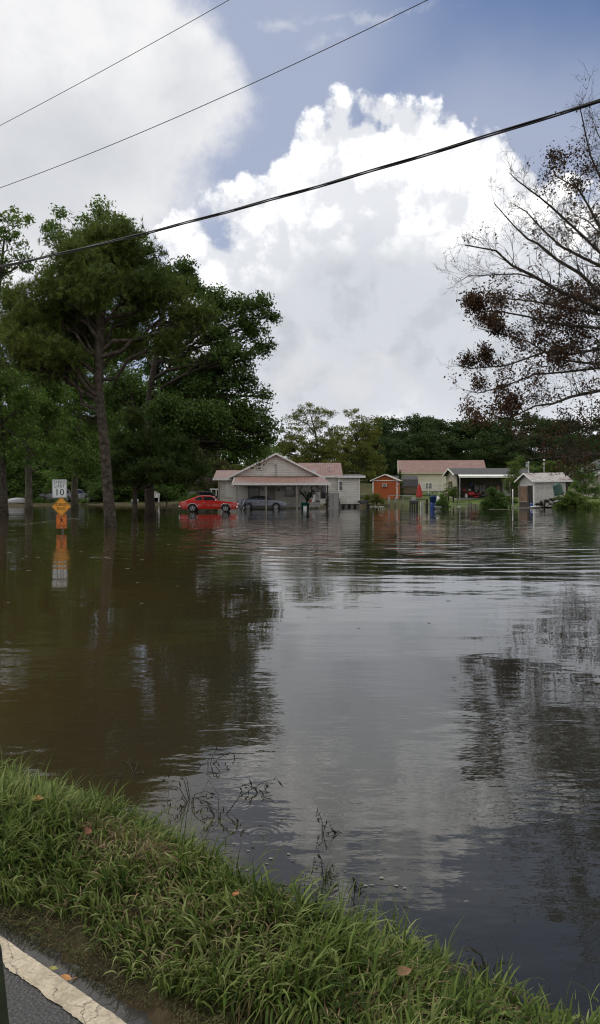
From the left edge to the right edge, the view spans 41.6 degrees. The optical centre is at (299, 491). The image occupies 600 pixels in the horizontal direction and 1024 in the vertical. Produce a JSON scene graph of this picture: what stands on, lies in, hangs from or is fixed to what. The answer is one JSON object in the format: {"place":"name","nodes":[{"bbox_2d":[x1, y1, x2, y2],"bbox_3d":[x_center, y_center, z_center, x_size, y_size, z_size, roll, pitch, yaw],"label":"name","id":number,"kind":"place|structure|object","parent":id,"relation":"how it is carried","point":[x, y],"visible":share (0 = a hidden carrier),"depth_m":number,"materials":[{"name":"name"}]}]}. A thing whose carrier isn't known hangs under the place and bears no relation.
{"place":"outdoors","nodes":[
{"label":"outdoors","id":0,"kind":"place"},
{"bbox_2d":[0,945,8,1023],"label":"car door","id":1,"kind":"object","parent":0,"point":[4,1018],"visible":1,"depth_m":0.81,"materials":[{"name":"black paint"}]},
{"bbox_2d":[0,935,128,1023],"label":"road","id":2,"kind":"structure","parent":0,"point":[28,1003],"depth_m":2.42,"materials":[{"name":"grey asphalt"}]},
{"bbox_2d":[0,936,125,1023],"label":"road marking","id":3,"kind":"object","parent":2,"relation":"on","point":[81,1006],"visible":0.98,"depth_m":2.50,"materials":[{"name":"paint"}]},
{"bbox_2d":[0,920,151,1023],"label":"puddle","id":4,"kind":"object","parent":2,"relation":"on","point":[121,1009],"depth_m":2.59,"materials":[{"name":"liquid"}]},
{"bbox_2d":[0,0,228,125],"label":"power wire","id":5,"kind":"object","parent":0,"point":[117,62],"visible":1,"depth_m":14.01,"materials":[{"name":"metal"}]},
{"bbox_2d":[0,0,426,187],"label":"power wire","id":6,"kind":"object","parent":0,"point":[227,94],"visible":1,"depth_m":13.38,"materials":[{"name":"metal"}]},
{"bbox_2d":[0,505,599,1023],"bbox_3d":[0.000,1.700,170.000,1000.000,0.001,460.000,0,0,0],"label":"water","id":7,"kind":"structure","parent":0,"point":[428,709],"depth_m":6.58,"materials":[{"name":"brown liquid"}]},
{"bbox_2d":[7,487,24,497],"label":"bush","id":8,"kind":"object","parent":7,"relation":"on","point":[13,494],"visible":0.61,"depth_m":97.77,"materials":[{"name":"green plant"}]},
{"bbox_2d":[43,448,101,499],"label":"understory tree","id":9,"kind":"object","parent":7,"relation":"on","point":[92,476],"visible":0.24,"depth_m":110.13,"materials":[{"name":"green plant"}]},
{"bbox_2d":[105,762,149,793],"bbox_3d":[-1.046,1.702,4.665,0.242,0.100,0.510,0,0,14],"label":"weed","id":10,"kind":"object","parent":7,"relation":"on","point":[118,786],"visible":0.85,"depth_m":4.69,"materials":[{"name":"plant"}]},
{"bbox_2d":[139,466,204,500],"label":"understory tree","id":11,"kind":"object","parent":7,"relation":"on","point":[181,491],"visible":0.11,"depth_m":108.03,"materials":[{"name":"green plant"}]},
{"bbox_2d":[151,764,217,809],"bbox_3d":[-0.637,1.643,4.317,0.283,0.218,0.405,0,0,-26],"label":"weed","id":12,"kind":"object","parent":7,"relation":"on","point":[211,797],"visible":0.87,"depth_m":4.30,"materials":[{"name":"plant"}]},
{"bbox_2d":[187,492,216,497],"label":"parked car","id":13,"kind":"object","parent":7,"relation":"on","point":[206,493],"visible":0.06,"depth_m":89.74,"materials":[{"name":"paint"}]},
{"bbox_2d":[179,495,238,511],"label":"muscle car","id":14,"kind":"object","parent":7,"relation":"on","point":[196,503],"visible":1,"depth_m":65.59,"materials":[{"name":"red paint"}]},
{"bbox_2d":[186,747,234,769],"bbox_3d":[-0.534,1.665,4.873,0.395,0.174,0.172,0,0,-38],"label":"weed","id":15,"kind":"object","parent":7,"relation":"on","point":[212,758],"visible":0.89,"depth_m":4.92,"materials":[{"name":"plant"}]},
{"bbox_2d":[213,464,247,474],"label":"shrub","id":16,"kind":"object","parent":7,"relation":"on","point":[238,468],"visible":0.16,"depth_m":99.76,"materials":[{"name":"green plant"}]},
{"bbox_2d":[186,776,282,830],"bbox_3d":[-0.336,1.651,4.102,0.493,0.201,0.446,0,0,0],"label":"weed","id":17,"kind":"object","parent":7,"relation":"on","point":[237,820],"visible":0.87,"depth_m":4.15,"materials":[{"name":"plant"}]},
{"bbox_2d":[237,779,271,799],"bbox_3d":[-0.209,1.685,4.479,0.248,0.134,0.200,0,0,28],"label":"weed","id":18,"kind":"object","parent":7,"relation":"on","point":[266,785],"visible":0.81,"depth_m":4.46,"materials":[{"name":"plant"}]},
{"bbox_2d":[6,508,573,932],"bbox_3d":[0.555,1.696,44.616,66.553,0.001,83.213,0,0,0],"label":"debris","id":19,"kind":"object","parent":7,"relation":"on","point":[242,588],"visible":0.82,"depth_m":12.05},
{"bbox_2d":[311,846,341,882],"bbox_3d":[0.130,1.645,3.464,0.111,0.212,0.172,0,0,25],"label":"weed","id":20,"kind":"object","parent":7,"relation":"on","point":[330,871],"visible":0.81,"depth_m":3.43,"materials":[{"name":"plant"}]},
{"bbox_2d":[315,808,342,834],"bbox_3d":[0.135,1.676,3.938,0.164,0.149,0.066,0,0,39],"label":"weed","id":21,"kind":"object","parent":7,"relation":"on","point":[332,829],"visible":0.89,"depth_m":3.93,"materials":[{"name":"plant"}]},
{"bbox_2d":[463,946,511,974],"bbox_3d":[0.662,1.683,2.797,0.168,0.135,0.077,0,0,7],"label":"weed","id":22,"kind":"object","parent":7,"relation":"on","point":[476,952],"visible":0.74,"depth_m":2.79,"materials":[{"name":"plant"}]},
{"bbox_2d":[0,480,599,1023],"bbox_3d":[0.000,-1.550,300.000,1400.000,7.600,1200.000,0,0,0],"label":"ground","id":23,"kind":"structure","parent":0,"point":[154,1014],"depth_m":2.71,"materials":[{"name":"green plant"}]},
{"bbox_2d":[8,498,24,502],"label":"rowboat","id":24,"kind":"object","parent":23,"relation":"on","point":[16,500],"visible":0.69,"depth_m":95.66,"materials":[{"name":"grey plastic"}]},
{"bbox_2d":[6,455,41,492],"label":"understory tree","id":25,"kind":"object","parent":23,"relation":"on","point":[17,474],"visible":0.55,"depth_m":100.13,"materials":[{"name":"green plant"}]},
{"bbox_2d":[6,466,46,498],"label":"understory tree","id":26,"kind":"object","parent":23,"relation":"on","point":[35,493],"visible":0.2,"depth_m":103.67,"materials":[{"name":"green plant"}]},
{"bbox_2d":[0,204,61,514],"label":"shade tree","id":27,"kind":"object","parent":23,"relation":"on","point":[18,449],"visible":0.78,"depth_m":56.62,"materials":[{"name":"green plant"}]},
{"bbox_2d":[0,361,86,511],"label":"shade tree","id":28,"kind":"object","parent":23,"relation":"on","point":[52,426],"visible":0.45,"depth_m":66.76,"materials":[{"name":"green plant"}]},
{"bbox_2d":[35,477,55,502],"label":"bush","id":29,"kind":"object","parent":23,"relation":"on","point":[48,486],"visible":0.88,"depth_m":98.89,"materials":[{"name":"green plant"}]},
{"bbox_2d":[37,489,69,499],"label":"parked car","id":30,"kind":"object","parent":23,"relation":"on","point":[49,496],"visible":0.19,"depth_m":105.03,"materials":[{"name":"white paint"}]},
{"bbox_2d":[12,456,98,491],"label":"understory tree","id":31,"kind":"object","parent":23,"relation":"on","point":[58,473],"visible":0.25,"depth_m":108.80,"materials":[{"name":"green plant"}]},
{"bbox_2d":[33,498,88,503],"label":"bush","id":32,"kind":"object","parent":23,"relation":"on","point":[82,501],"visible":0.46,"depth_m":100.77,"materials":[{"name":"green plant"}]},
{"bbox_2d":[64,489,94,501],"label":"pickup truck","id":33,"kind":"object","parent":23,"relation":"on","point":[81,493],"visible":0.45,"depth_m":105.20,"materials":[{"name":"white paint"}]},
{"bbox_2d":[2,194,174,508],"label":"shade tree","id":34,"kind":"object","parent":23,"relation":"on","point":[76,410],"visible":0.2,"depth_m":75.44,"materials":[{"name":"green plant"}]},
{"bbox_2d":[54,395,130,499],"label":"understory tree","id":35,"kind":"object","parent":23,"relation":"on","point":[97,438],"visible":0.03,"depth_m":114.65,"materials":[{"name":"green plant"}]},
{"bbox_2d":[82,446,142,501],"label":"understory tree","id":36,"kind":"object","parent":23,"relation":"on","point":[96,489],"visible":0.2,"depth_m":104.34,"materials":[{"name":"green plant"}]},
{"bbox_2d":[0,207,234,526],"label":"pine tree","id":37,"kind":"object","parent":23,"relation":"on","point":[75,291],"visible":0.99,"depth_m":37.66,"materials":[{"name":"green plant"}]},
{"bbox_2d":[95,363,148,458],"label":"understory tree","id":38,"kind":"object","parent":23,"relation":"on","point":[140,376],"visible":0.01,"depth_m":123.27,"materials":[{"name":"green plant"}]},
{"bbox_2d":[113,470,174,501],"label":"understory tree","id":39,"kind":"object","parent":23,"relation":"on","point":[141,496],"visible":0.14,"depth_m":106.16,"materials":[{"name":"green plant"}]},
{"bbox_2d":[96,403,212,520],"bbox_3d":[-8.383,-1.397,45.814,6.843,7.698,5.085,0,0,0],"label":"pine tree","id":40,"kind":"object","parent":23,"relation":"on","point":[140,458],"visible":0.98,"depth_m":45.34,"materials":[{"name":"green plant"}]},
{"bbox_2d":[154,485,181,504],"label":"bush","id":41,"kind":"object","parent":23,"relation":"on","point":[164,490],"visible":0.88,"depth_m":95.77,"materials":[{"name":"green plant"}]},
{"bbox_2d":[92,254,283,517],"bbox_3d":[-7.933,-6.452,51.244,12.729,17.688,8.794,0,0,32],"label":"shade tree","id":42,"kind":"object","parent":23,"relation":"on","point":[191,401],"visible":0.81,"depth_m":50.62,"materials":[{"name":"green plant"}]},
{"bbox_2d":[173,447,216,497],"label":"understory tree","id":43,"kind":"object","parent":23,"relation":"on","point":[211,472],"visible":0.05,"depth_m":109.17,"materials":[{"name":"green plant"}]},
{"bbox_2d":[175,491,217,502],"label":"bush","id":44,"kind":"object","parent":23,"relation":"on","point":[189,496],"visible":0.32,"depth_m":87.93,"materials":[{"name":"green plant"}]},
{"bbox_2d":[184,445,236,492],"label":"olive tree","id":45,"kind":"object","parent":23,"relation":"on","point":[219,464],"visible":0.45,"depth_m":96.69,"materials":[{"name":"green plant"}]},
{"bbox_2d":[193,428,242,496],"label":"understory tree","id":46,"kind":"object","parent":23,"relation":"on","point":[225,454],"visible":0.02,"depth_m":118.16,"materials":[{"name":"green plant"}]},
{"bbox_2d":[220,407,286,468],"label":"understory tree","id":47,"kind":"object","parent":23,"relation":"on","point":[276,447],"visible":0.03,"depth_m":126.07,"materials":[{"name":"green plant"}]},
{"bbox_2d":[238,496,286,508],"label":"sports coupe","id":48,"kind":"object","parent":23,"relation":"on","point":[256,501],"visible":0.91,"depth_m":77.10,"materials":[{"name":"blue paint"}]},
{"bbox_2d":[197,453,365,508],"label":"house","id":49,"kind":"structure","parent":23,"relation":"on","point":[278,477],"depth_m":80.00,"materials":[{"name":"white"}]},
{"bbox_2d":[225,482,232,496],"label":"storm door","id":50,"kind":"structure","parent":49,"relation":"in","point":[228,485],"depth_m":83.92,"materials":[{"name":"metal"}]},
{"bbox_2d":[248,486,258,497],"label":"window","id":51,"kind":"structure","parent":49,"relation":"in","point":[252,490],"depth_m":79.98,"materials":[{"name":"grey glass"}]},
{"bbox_2d":[267,486,274,503],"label":"door","id":52,"kind":"structure","parent":49,"relation":"in","point":[271,493],"depth_m":79.94,"materials":[{"name":"metal"}]},
{"bbox_2d":[285,486,294,495],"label":"window","id":53,"kind":"structure","parent":49,"relation":"in","point":[289,491],"depth_m":79.98,"materials":[{"name":"grey glass"}]},
{"bbox_2d":[271,441,304,459],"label":"woodland tree","id":54,"kind":"object","parent":23,"relation":"on","point":[293,449],"visible":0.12,"depth_m":144.33,"materials":[{"name":"green plant"}]},
{"bbox_2d":[298,490,316,508],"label":"potted palm","id":55,"kind":"object","parent":23,"relation":"on","point":[308,496],"visible":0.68,"depth_m":78.38,"materials":[{"name":"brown plant"}]},
{"bbox_2d":[277,402,352,472],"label":"willow oak","id":56,"kind":"object","parent":23,"relation":"on","point":[318,451],"visible":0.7,"depth_m":111.29,"materials":[{"name":"green plant"}]},
{"bbox_2d":[326,491,338,508],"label":"garden gate","id":57,"kind":"structure","parent":23,"relation":"on","point":[334,501],"depth_m":77.51,"materials":[{"name":"wood"}]},
{"bbox_2d":[320,408,388,481],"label":"willow oak","id":58,"kind":"object","parent":23,"relation":"on","point":[372,458],"visible":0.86,"depth_m":105.21,"materials":[{"name":"green plant"}]},
{"bbox_2d":[345,418,403,481],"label":"woodland tree","id":59,"kind":"object","parent":23,"relation":"on","point":[386,427],"visible":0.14,"depth_m":149.97,"materials":[{"name":"green plant"}]},
{"bbox_2d":[369,491,386,505],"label":"bush","id":60,"kind":"object","parent":23,"relation":"on","point":[375,499],"visible":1,"depth_m":92.86,"materials":[{"name":"green plant"}]},
{"bbox_2d":[370,474,401,498],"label":"garden shed","id":61,"kind":"structure","parent":23,"relation":"on","point":[384,485],"depth_m":98.99,"materials":[{"name":"orange wood"}]},
{"bbox_2d":[360,436,427,477],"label":"woodland tree","id":62,"kind":"object","parent":23,"relation":"on","point":[396,452],"visible":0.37,"depth_m":135.51,"materials":[{"name":"green plant"}]},
{"bbox_2d":[365,415,426,454],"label":"woodland tree","id":63,"kind":"object","parent":23,"relation":"on","point":[396,434],"visible":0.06,"depth_m":157.22,"materials":[{"name":"green plant"}]},
{"bbox_2d":[388,495,412,506],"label":"long table","id":64,"kind":"object","parent":23,"relation":"on","point":[395,499],"visible":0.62,"depth_m":87.53,"materials":[{"name":"metal"}]},
{"bbox_2d":[397,470,404,496],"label":"conifer","id":65,"kind":"object","parent":23,"relation":"on","point":[401,483],"visible":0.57,"depth_m":103.83,"materials":[{"name":"green plant"}]},
{"bbox_2d":[397,965,412,974],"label":"fallen leaf","id":66,"kind":"object","parent":23,"relation":"on","point":[406,971],"visible":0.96,"depth_m":2.42,"materials":[{"name":"plant"}]},
{"bbox_2d":[393,476,417,493],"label":"garden shed","id":67,"kind":"structure","parent":23,"relation":"on","point":[410,485],"depth_m":111.98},
{"bbox_2d":[392,413,430,447],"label":"woodland tree","id":68,"kind":"object","parent":23,"relation":"on","point":[408,422],"visible":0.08,"depth_m":164.84,"materials":[{"name":"green plant"}]},
{"bbox_2d":[386,435,436,467],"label":"woodland tree","id":69,"kind":"object","parent":23,"relation":"on","point":[408,442],"visible":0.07,"depth_m":138.49,"materials":[{"name":"green plant"}]},
{"bbox_2d":[394,427,458,459],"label":"woodland tree","id":70,"kind":"object","parent":23,"relation":"on","point":[432,449],"visible":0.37,"depth_m":135.29,"materials":[{"name":"green plant"}]},
{"bbox_2d":[404,415,448,445],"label":"woodland tree","id":71,"kind":"object","parent":23,"relation":"on","point":[414,428],"visible":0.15,"depth_m":159.99,"materials":[{"name":"green plant"}]},
{"bbox_2d":[421,483,444,495],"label":"deck railing","id":72,"kind":"object","parent":23,"relation":"on","point":[436,488],"visible":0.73,"depth_m":107.98,"materials":[{"name":"grey wood"}]},
{"bbox_2d":[397,460,485,489],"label":"outbuilding","id":73,"kind":"structure","parent":23,"relation":"on","point":[430,472],"depth_m":125.47,"materials":[{"name":"beige"}]},
{"bbox_2d":[435,493,450,508],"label":"bush","id":74,"kind":"object","parent":23,"relation":"on","point":[441,501],"visible":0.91,"depth_m":74.86,"materials":[{"name":"green plant"}]},
{"bbox_2d":[420,416,474,459],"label":"woodland tree","id":75,"kind":"object","parent":23,"relation":"on","point":[438,423],"visible":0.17,"depth_m":149.17,"materials":[{"name":"green plant"}]},
{"bbox_2d":[428,419,471,458],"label":"woodland tree","id":76,"kind":"object","parent":23,"relation":"on","point":[456,424],"visible":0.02,"depth_m":158.17,"materials":[{"name":"green plant"}]},
{"bbox_2d":[448,486,459,501],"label":"bush","id":77,"kind":"object","parent":23,"relation":"on","point":[453,493],"visible":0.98,"depth_m":96.90,"materials":[{"name":"green plant"}]},
{"bbox_2d":[439,438,470,459],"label":"woodland tree","id":78,"kind":"object","parent":23,"relation":"on","point":[454,446],"visible":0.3,"depth_m":138.29,"materials":[{"name":"green plant"}]},
{"bbox_2d":[446,420,502,460],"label":"woodland tree","id":79,"kind":"object","parent":23,"relation":"on","point":[469,432],"visible":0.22,"depth_m":148.95,"materials":[{"name":"green plant"}]},
{"bbox_2d":[458,438,495,463],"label":"woodland tree","id":80,"kind":"object","parent":23,"relation":"on","point":[474,444],"visible":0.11,"depth_m":138.90,"materials":[{"name":"green plant"}]},
{"bbox_2d":[468,430,511,467],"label":"woodland tree","id":81,"kind":"object","parent":23,"relation":"on","point":[485,440],"visible":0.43,"depth_m":135.30,"materials":[{"name":"green plant"}]},
{"bbox_2d":[442,468,541,500],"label":"carport","id":82,"kind":"object","parent":23,"relation":"on","point":[461,479],"visible":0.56,"depth_m":103.28,"materials":[{"name":"beige"}]},
{"bbox_2d":[467,490,481,497],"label":"riding mower","id":83,"kind":"object","parent":82,"relation":"on","point":[477,494],"visible":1,"depth_m":100.86,"materials":[{"name":"red paint"}]},
{"bbox_2d":[478,486,510,508],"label":"bush","id":84,"kind":"object","parent":23,"relation":"on","point":[494,501],"visible":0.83,"depth_m":76.73,"materials":[{"name":"green plant"}]},
{"bbox_2d":[474,419,530,466],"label":"woodland tree","id":85,"kind":"object","parent":23,"relation":"on","point":[501,431],"visible":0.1,"depth_m":144.75,"materials":[{"name":"green plant"}]},
{"bbox_2d":[501,454,524,494],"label":"vine thicket","id":86,"kind":"object","parent":23,"relation":"on","point":[517,467],"visible":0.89,"depth_m":87.87,"materials":[{"name":"green plant"}]},
{"bbox_2d":[489,440,536,467],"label":"woodland tree","id":87,"kind":"object","parent":23,"relation":"on","point":[507,456],"visible":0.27,"depth_m":134.06,"materials":[{"name":"green plant"}]},
{"bbox_2d":[432,59,599,484],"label":"half bare tree","id":88,"kind":"object","parent":23,"relation":"on","point":[473,301],"visible":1,"depth_m":30.62,"materials":[{"name":"brown plant"}]},
{"bbox_2d":[492,416,540,449],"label":"woodland tree","id":89,"kind":"object","parent":23,"relation":"on","point":[512,421],"visible":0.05,"depth_m":154.97,"materials":[{"name":"green plant"}]},
{"bbox_2d":[503,412,550,459],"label":"woodland tree","id":90,"kind":"object","parent":23,"relation":"on","point":[527,423],"visible":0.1,"depth_m":146.89,"materials":[{"name":"green plant"}]},
{"bbox_2d":[505,432,566,472],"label":"woodland tree","id":91,"kind":"object","parent":23,"relation":"on","point":[530,443],"visible":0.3,"depth_m":131.16,"materials":[{"name":"green plant"}]},
{"bbox_2d":[514,472,572,506],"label":"garden shed","id":92,"kind":"structure","parent":23,"relation":"on","point":[534,488],"depth_m":83.19,"materials":[{"name":"white"}]},
{"bbox_2d":[518,486,527,501],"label":"door","id":93,"kind":"structure","parent":92,"relation":"in","point":[522,490],"depth_m":84.07,"materials":[{"name":"brown wood"}]},
{"bbox_2d":[528,486,532,506],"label":"doorway","id":94,"kind":"structure","parent":92,"relation":"in","point":[530,488],"depth_m":83.03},
{"bbox_2d":[534,499,556,507],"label":"bush","id":95,"kind":"object","parent":23,"relation":"on","point":[541,503],"visible":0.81,"depth_m":80.37,"materials":[{"name":"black plant"}]},
{"bbox_2d":[526,459,567,474],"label":"bush","id":96,"kind":"object","parent":23,"relation":"on","point":[541,469],"visible":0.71,"depth_m":99.51,"materials":[{"name":"green plant"}]},
{"bbox_2d":[522,418,577,467],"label":"woodland tree","id":97,"kind":"object","parent":23,"relation":"on","point":[546,424],"visible":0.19,"depth_m":141.63,"materials":[{"name":"green plant"}]},
{"bbox_2d":[533,434,582,484],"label":"woodland tree","id":98,"kind":"object","parent":23,"relation":"on","point":[562,440],"visible":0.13,"depth_m":130.26,"materials":[{"name":"green plant"}]},
{"bbox_2d":[553,483,563,501],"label":"green bin","id":99,"kind":"object","parent":23,"relation":"on","point":[558,488],"visible":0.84,"depth_m":80.12,"materials":[{"name":"plastic"}]},
{"bbox_2d":[549,416,590,454],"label":"woodland tree","id":100,"kind":"object","parent":23,"relation":"on","point":[577,436],"visible":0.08,"depth_m":139.36,"materials":[{"name":"green plant"}]},
{"bbox_2d":[552,490,599,508],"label":"bush","id":101,"kind":"object","parent":23,"relation":"on","point":[569,499],"visible":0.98,"depth_m":78.60,"materials":[{"name":"green plant"}]},
{"bbox_2d":[567,459,599,497],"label":"house","id":102,"kind":"structure","parent":23,"relation":"on","point":[597,480],"depth_m":96.03,"materials":[{"name":"beige"}]},
{"bbox_2d":[568,416,599,463],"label":"woodland tree","id":103,"kind":"object","parent":23,"relation":"on","point":[596,439],"visible":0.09,"depth_m":136.27,"materials":[{"name":"green plant"}]},
{"bbox_2d":[569,462,599,498],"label":"bush","id":104,"kind":"object","parent":23,"relation":"on","point":[584,489],"visible":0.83,"depth_m":89.85,"materials":[{"name":"green plant"}]},
{"bbox_2d":[570,437,599,467],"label":"woodland tree","id":105,"kind":"object","parent":23,"relation":"on","point":[590,442],"visible":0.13,"depth_m":127.75,"materials":[{"name":"green plant"}]},
{"bbox_2d":[0,99,599,267],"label":"power cable","id":106,"kind":"object","parent":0,"point":[563,112],"visible":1,"depth_m":12.36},
{"bbox_2d":[0,0,599,471],"label":"sky","id":107,"kind":"structure","parent":0,"point":[347,266],"materials":[{"name":"white"}]},
{"bbox_3d":[-9.923,0.890,33.015,0.070,2.820,0.030,0,0,0],"label":"sign post","id":108,"kind":"object","parent":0,"visible":0},
{"bbox_2d":[52,480,66,497],"bbox_3d":[-10.043,-0.116,32.967,0.620,0.760,0.022,0,0,0],"label":"speed limit sign","id":109,"kind":"object","parent":108,"relation":"attached to","point":[59,488],"visible":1,"depth_m":32.97,"materials":[{"name":"white"}]},
{"bbox_2d":[52,497,70,515],"bbox_3d":[-9.963,0.634,32.957,0.830,0.830,0.022,0,0,0],"label":"dead end sign","id":110,"kind":"object","parent":108,"relation":"attached to","point":[61,506],"visible":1,"depth_m":32.96,"materials":[{"name":"yellow"}]},
{"bbox_2d":[56,514,66,528],"bbox_3d":[-9.963,1.250,32.967,0.450,0.600,0.022,0,0,0],"label":"children play sign","id":111,"kind":"object","parent":108,"relation":"attached to","point":[61,522],"visible":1,"depth_m":32.97,"materials":[{"name":"orange"}]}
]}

